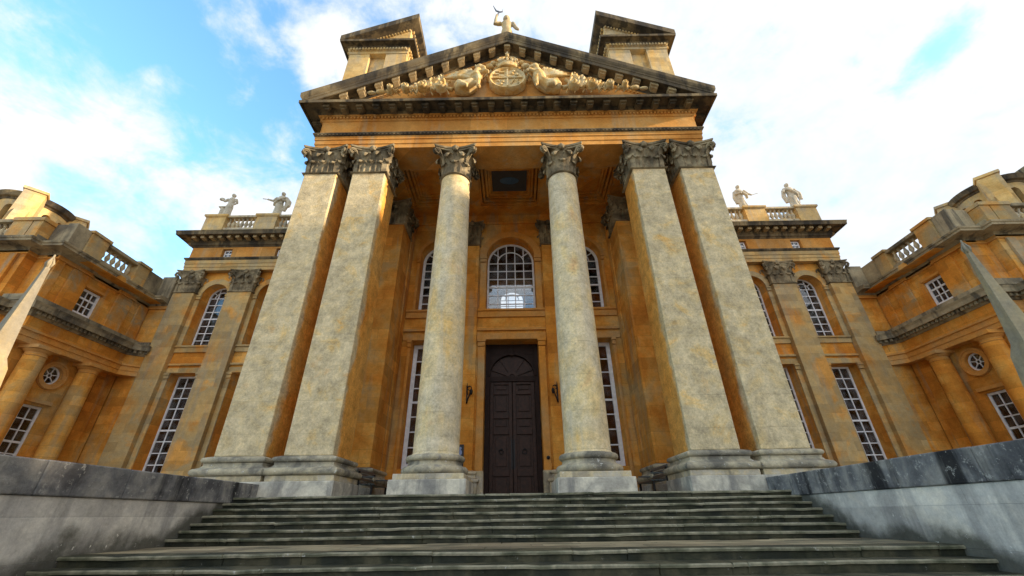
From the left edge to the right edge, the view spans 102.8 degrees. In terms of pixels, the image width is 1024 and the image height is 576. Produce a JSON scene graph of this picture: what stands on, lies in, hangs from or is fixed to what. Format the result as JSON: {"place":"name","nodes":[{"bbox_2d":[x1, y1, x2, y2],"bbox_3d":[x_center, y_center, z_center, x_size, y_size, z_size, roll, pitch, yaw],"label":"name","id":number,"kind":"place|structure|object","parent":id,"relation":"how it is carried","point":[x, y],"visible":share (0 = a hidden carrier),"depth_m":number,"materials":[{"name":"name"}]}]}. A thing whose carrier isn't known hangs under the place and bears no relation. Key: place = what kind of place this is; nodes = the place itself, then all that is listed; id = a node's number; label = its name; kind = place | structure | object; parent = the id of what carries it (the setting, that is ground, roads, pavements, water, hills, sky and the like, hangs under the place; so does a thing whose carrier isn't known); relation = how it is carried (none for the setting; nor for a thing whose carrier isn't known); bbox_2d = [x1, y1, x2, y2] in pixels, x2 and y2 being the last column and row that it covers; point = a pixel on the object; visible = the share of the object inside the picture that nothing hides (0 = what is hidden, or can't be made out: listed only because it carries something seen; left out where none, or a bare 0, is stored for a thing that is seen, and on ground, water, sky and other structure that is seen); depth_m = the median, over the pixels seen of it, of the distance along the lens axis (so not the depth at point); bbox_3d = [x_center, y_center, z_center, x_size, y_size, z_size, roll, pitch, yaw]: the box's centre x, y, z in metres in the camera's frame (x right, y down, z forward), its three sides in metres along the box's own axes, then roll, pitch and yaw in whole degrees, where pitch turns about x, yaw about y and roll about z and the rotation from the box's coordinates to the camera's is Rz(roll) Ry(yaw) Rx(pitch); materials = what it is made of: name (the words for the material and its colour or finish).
{"place":"outdoors","nodes":[
{"label":"outdoors","id":0,"kind":"place"},
{"bbox_2d":[0,185,179,464],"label":"side pavilion","id":1,"kind":"structure","parent":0,"point":[80,349],"depth_m":20.07,"materials":[{"name":"stone"}]},
{"bbox_2d":[0,404,41,455],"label":"window","id":2,"kind":"structure","parent":1,"relation":"in","point":[27,415],"depth_m":18.14,"materials":[{"name":"white paint"}]},
{"bbox_2d":[43,367,58,383],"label":"round window","id":3,"kind":"structure","parent":1,"relation":"in","point":[51,375],"depth_m":19.38,"materials":[{"name":"white paint"}]},
{"bbox_2d":[72,289,99,318],"bbox_3d":[-21.959,0.819,20.971,0.140,1.360,1.020,-1,-29,0],"label":"window","id":4,"kind":"structure","parent":1,"relation":"in","point":[88,300],"depth_m":21.05,"materials":[{"name":"white paint"}]},
{"bbox_2d":[0,0,1023,307],"label":"sky","id":5,"kind":"structure","parent":0,"point":[136,118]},
{"bbox_2d":[97,10,932,545],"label":"palace","id":6,"kind":"structure","parent":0,"point":[341,326],"depth_m":17.23,"materials":[{"name":"stone"}]},
{"bbox_2d":[142,377,194,472],"bbox_3d":[-18.159,7.644,21.847,1.500,5.890,0.140,-1,-29,0],"label":"window","id":7,"kind":"structure","parent":6,"relation":"in","point":[158,452],"depth_m":21.96,"materials":[{"name":"white paint"}]},
{"bbox_2d":[192,288,226,344],"bbox_3d":[-18.239,1.851,25.067,1.500,4.145,0.140,-1,-29,0],"label":"window","id":8,"kind":"structure","parent":6,"relation":"in","point":[208,321],"depth_m":25.06,"materials":[{"name":"white paint"}]},
{"bbox_2d":[223,251,231,256],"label":"window","id":9,"kind":"structure","parent":6,"relation":"in","point":[227,253],"depth_m":26.38,"materials":[{"name":"white paint"}]},
{"bbox_2d":[218,194,237,214],"bbox_3d":[-20.056,-5.691,28.741,1.300,2.392,0.775,-1,-29,0],"label":"statue","id":10,"kind":"object","parent":6,"relation":"on","point":[229,206],"visible":0.73,"depth_m":28.64,"materials":[{"name":"stone"}]},
{"bbox_2d":[263,192,291,214],"bbox_3d":[-16.649,-5.779,28.749,2.024,2.473,0.802,-1,-29,0],"label":"statue","id":11,"kind":"object","parent":6,"relation":"on","point":[279,205],"visible":0.83,"depth_m":28.68,"materials":[{"name":"stone"}]},
{"bbox_2d":[357,468,387,494],"bbox_3d":[-4.447,6.306,13.052,0.560,0.857,1.650,-1,-29,0],"label":"slatted bench","id":12,"kind":"object","parent":6,"relation":"on","point":[372,485],"visible":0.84,"depth_m":12.85,"materials":[{"name":"black metal"}]},
{"bbox_2d":[401,345,423,468],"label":"window","id":13,"kind":"structure","parent":6,"relation":"in","point":[418,349],"depth_m":18.68,"materials":[{"name":"white paint"}]},
{"bbox_2d":[418,250,433,309],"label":"window","id":14,"kind":"structure","parent":6,"relation":"in","point":[427,266],"depth_m":20.80,"materials":[{"name":"white paint"}]},
{"bbox_2d":[459,444,463,465],"bbox_3d":[-2.107,6.633,15.907,0.430,1.010,0.063,-1,-29,0],"label":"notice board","id":15,"kind":"object","parent":6,"relation":"attached to","point":[461,450],"visible":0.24,"depth_m":16.02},
{"bbox_2d":[466,383,472,403],"bbox_3d":[-1.789,4.372,17.075,0.338,0.892,0.137,-17,-33,27],"label":"wall lantern","id":16,"kind":"object","parent":6,"relation":"attached to","point":[470,392],"depth_m":17.06,"materials":[{"name":"black metal"}]},
{"bbox_2d":[493,14,518,32],"bbox_3d":[-0.293,-13.174,20.994,1.338,2.730,0.867,-1,-29,0],"label":"statue","id":17,"kind":"object","parent":6,"relation":"on","point":[506,24],"visible":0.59,"depth_m":21.14,"materials":[{"name":"stone"}]},
{"bbox_2d":[487,244,535,308],"bbox_3d":[-0.057,-0.488,20.784,2.380,4.135,0.140,-1,-29,0],"label":"window","id":18,"kind":"structure","parent":6,"relation":"in","point":[507,264],"depth_m":21.00,"materials":[{"name":"white paint"}]},
{"bbox_2d":[500,292,523,307],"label":"window","id":19,"kind":"structure","parent":6,"relation":"in","point":[508,300],"depth_m":30.50,"materials":[{"name":"white paint"}]},
{"bbox_2d":[483,344,543,493],"bbox_3d":[0.025,5.432,17.649,2.400,6.750,0.470,-1,-29,0],"label":"door","id":20,"kind":"structure","parent":6,"relation":"in","point":[513,459],"depth_m":17.36,"materials":[{"name":"brown wood"}]},
{"bbox_2d":[552,384,558,401],"bbox_3d":[1.802,4.316,17.064,0.338,0.891,0.137,15,-33,-26],"label":"wall lantern","id":21,"kind":"object","parent":6,"relation":"attached to","point":[553,392],"depth_m":17.02,"materials":[{"name":"black metal"}]},
{"bbox_2d":[585,247,603,306],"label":"window","id":22,"kind":"structure","parent":6,"relation":"in","point":[592,261],"depth_m":20.86,"materials":[{"name":"white paint"}]},
{"bbox_2d":[598,343,625,465],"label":"window","id":23,"kind":"structure","parent":6,"relation":"in","point":[615,435],"depth_m":18.88,"materials":[{"name":"white paint"}]},
{"bbox_2d":[638,464,667,490],"bbox_3d":[4.492,6.167,13.023,0.560,0.857,1.650,-1,-29,0],"label":"slatted bench","id":24,"kind":"object","parent":6,"relation":"on","point":[652,481],"visible":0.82,"depth_m":12.85,"materials":[{"name":"black metal"}]},
{"bbox_2d":[732,185,757,206],"bbox_3d":[16.419,-6.277,28.632,1.716,2.432,0.789,-1,-29,0],"label":"statue","id":25,"kind":"object","parent":6,"relation":"on","point":[738,197],"visible":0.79,"depth_m":28.55,"materials":[{"name":"stone"}]},
{"bbox_2d":[754,284,774,335],"bbox_3d":[14.757,1.337,24.960,1.500,4.145,0.140,-1,-29,0],"label":"window","id":26,"kind":"structure","parent":6,"relation":"in","point":[757,289],"depth_m":24.88,"materials":[{"name":"white paint"}]},
{"bbox_2d":[781,183,802,205],"bbox_3d":[19.681,-6.372,28.646,1.392,2.533,0.823,-1,-29,0],"label":"statue","id":27,"kind":"object","parent":6,"relation":"on","point":[794,194],"visible":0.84,"depth_m":28.56,"materials":[{"name":"stone"}]},
{"bbox_2d":[791,242,799,247],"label":"window","id":28,"kind":"structure","parent":6,"relation":"in","point":[794,244],"depth_m":26.25,"materials":[{"name":"white paint"}]},
{"bbox_2d":[783,368,814,447],"bbox_3d":[14.837,7.129,21.741,1.500,5.890,0.140,-1,-29,0],"label":"window","id":29,"kind":"structure","parent":6,"relation":"in","point":[785,369],"depth_m":22.04,"materials":[{"name":"white paint"}]},
{"bbox_2d":[797,279,833,335],"bbox_3d":[18.216,1.283,24.949,1.500,4.145,0.140,-1,-29,0],"label":"window","id":30,"kind":"structure","parent":6,"relation":"in","point":[817,314],"depth_m":24.90,"materials":[{"name":"white paint"}]},
{"bbox_2d":[831,367,886,461],"bbox_3d":[18.296,7.075,21.729,1.500,5.890,0.140,-1,-29,0],"label":"window","id":31,"kind":"structure","parent":6,"relation":"in","point":[873,449],"depth_m":21.87,"materials":[{"name":"white paint"}]},
{"bbox_2d":[25,490,1023,575],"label":"stone staircase","id":32,"kind":"structure","parent":0,"point":[457,532],"depth_m":7.73,"materials":[{"name":"grey stone"}]},
{"bbox_2d":[844,169,1023,451],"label":"side pavilion","id":33,"kind":"structure","parent":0,"point":[941,338],"depth_m":20.02,"materials":[{"name":"stone"}]},
{"bbox_2d":[925,276,952,304],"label":"window","id":34,"kind":"structure","parent":33,"relation":"in","point":[937,287],"depth_m":20.91,"materials":[{"name":"white paint"}]},
{"bbox_2d":[968,353,983,370],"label":"round window","id":35,"kind":"structure","parent":33,"relation":"in","point":[975,360],"depth_m":19.25,"materials":[{"name":"white paint"}]},
{"bbox_2d":[987,389,1023,439],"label":"window","id":36,"kind":"structure","parent":33,"relation":"in","point":[1001,401],"depth_m":18.05,"materials":[{"name":"white paint"}]},
{"label":"ground","id":37,"kind":"structure","parent":0,"visible":0},
{"bbox_2d":[0,255,55,386],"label":"stone obelisk","id":38,"kind":"object","parent":37,"relation":"on","point":[11,322],"visible":1,"depth_m":6.81,"materials":[{"name":"beige stone"}]},
{"bbox_2d":[0,454,258,575],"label":"retaining wall","id":39,"kind":"structure","parent":37,"relation":"on","point":[51,511],"depth_m":6.40,"materials":[{"name":"stone"}]},
{"bbox_2d":[766,439,1023,573],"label":"retaining wall","id":40,"kind":"structure","parent":37,"relation":"on","point":[971,499],"depth_m":6.29,"materials":[{"name":"stone"}]},
{"bbox_2d":[960,240,1023,387],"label":"stone obelisk","id":41,"kind":"object","parent":37,"relation":"on","point":[1009,312],"visible":1,"depth_m":6.69,"materials":[{"name":"beige stone"}]}
]}

